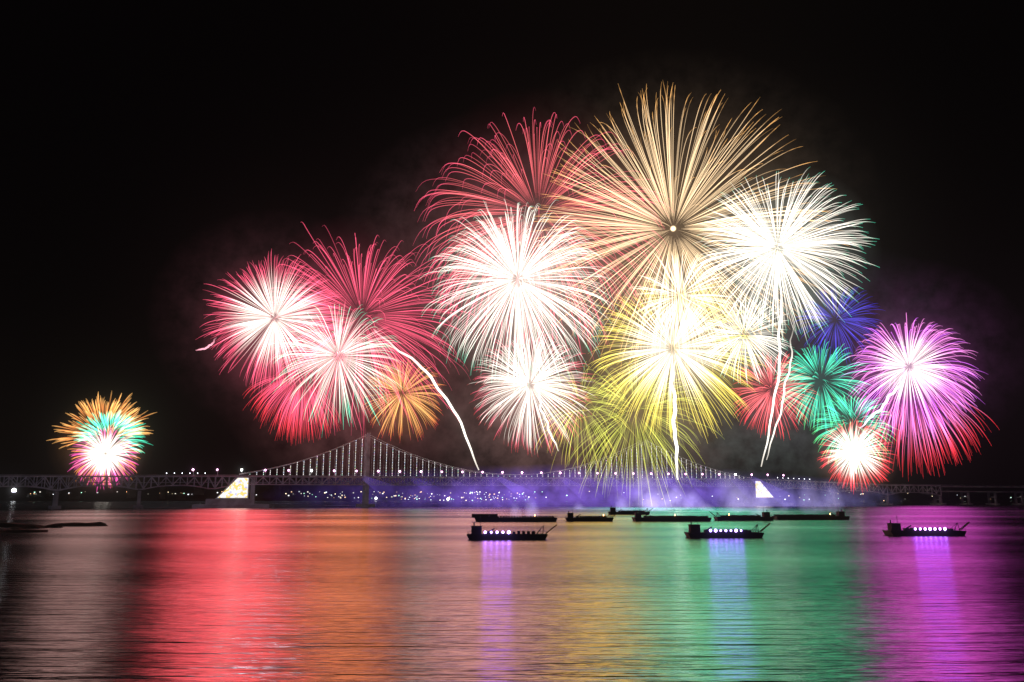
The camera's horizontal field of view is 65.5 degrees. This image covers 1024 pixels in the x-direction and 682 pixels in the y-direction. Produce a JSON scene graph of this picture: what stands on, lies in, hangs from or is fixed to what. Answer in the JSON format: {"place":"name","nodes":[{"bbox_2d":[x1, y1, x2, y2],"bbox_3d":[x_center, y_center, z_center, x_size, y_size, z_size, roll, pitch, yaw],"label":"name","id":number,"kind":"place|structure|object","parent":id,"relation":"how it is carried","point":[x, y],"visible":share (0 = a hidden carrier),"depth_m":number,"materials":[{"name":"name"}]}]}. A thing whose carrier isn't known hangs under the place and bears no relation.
{"place":"outdoors","nodes":[
{"label":"outdoors","id":0,"kind":"place"},
{"bbox_2d":[0,500,1023,681],"bbox_3d":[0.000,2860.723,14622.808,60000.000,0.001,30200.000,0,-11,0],"label":"water","id":1,"kind":"structure","parent":0,"point":[308,591],"depth_m":147.97,"materials":[{"name":"multicoloured liquid"}]},
{"bbox_2d":[0,522,107,532],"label":"shore rocks","id":2,"kind":"object","parent":1,"relation":"in","point":[22,528],"visible":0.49,"depth_m":456.70,"materials":[{"name":"black stone"}]},
{"bbox_2d":[0,433,1023,508],"bbox_3d":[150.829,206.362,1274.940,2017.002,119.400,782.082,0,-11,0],"label":"suspension bridge","id":3,"kind":"structure","parent":1,"relation":"in","point":[235,493],"depth_m":1348.63,"materials":[{"name":"paint"}]},
{"bbox_2d":[467,517,556,539],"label":"barge","id":4,"kind":"object","parent":1,"relation":"on","point":[476,533],"visible":1,"depth_m":332.26},
{"bbox_2d":[472,514,556,521],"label":"barge","id":5,"kind":"object","parent":1,"relation":"on","point":[492,518],"visible":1,"depth_m":562.20},
{"bbox_2d":[565,508,617,520],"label":"barge","id":6,"kind":"object","parent":1,"relation":"on","point":[569,517],"visible":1,"depth_m":570.94},
{"bbox_2d":[608,506,652,514],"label":"barge","id":7,"kind":"object","parent":1,"relation":"on","point":[612,510],"visible":0.94,"depth_m":777.63},
{"bbox_2d":[632,511,711,520],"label":"barge","id":8,"kind":"object","parent":1,"relation":"on","point":[637,517],"visible":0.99,"depth_m":570.94},
{"bbox_2d":[684,516,770,537],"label":"barge","id":9,"kind":"object","parent":1,"relation":"on","point":[694,531],"visible":1,"depth_m":348.09},
{"bbox_2d":[709,509,773,520],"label":"barge","id":10,"kind":"object","parent":1,"relation":"on","point":[765,516],"visible":1,"depth_m":589.38},
{"bbox_2d":[771,509,849,519],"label":"barge","id":11,"kind":"object","parent":1,"relation":"on","point":[840,515],"visible":0.98,"depth_m":609.06},
{"bbox_2d":[882,515,969,535],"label":"barge","id":12,"kind":"object","parent":1,"relation":"on","point":[894,529],"visible":1,"depth_m":365.68},
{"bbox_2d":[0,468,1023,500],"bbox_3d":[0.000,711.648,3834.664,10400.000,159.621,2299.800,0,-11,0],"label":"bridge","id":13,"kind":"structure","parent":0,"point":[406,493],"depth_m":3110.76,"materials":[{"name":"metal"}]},
{"bbox_2d":[0,0,1023,491],"label":"sky","id":14,"kind":"structure","parent":0,"point":[777,238],"materials":[{"name":"black"}]}
]}

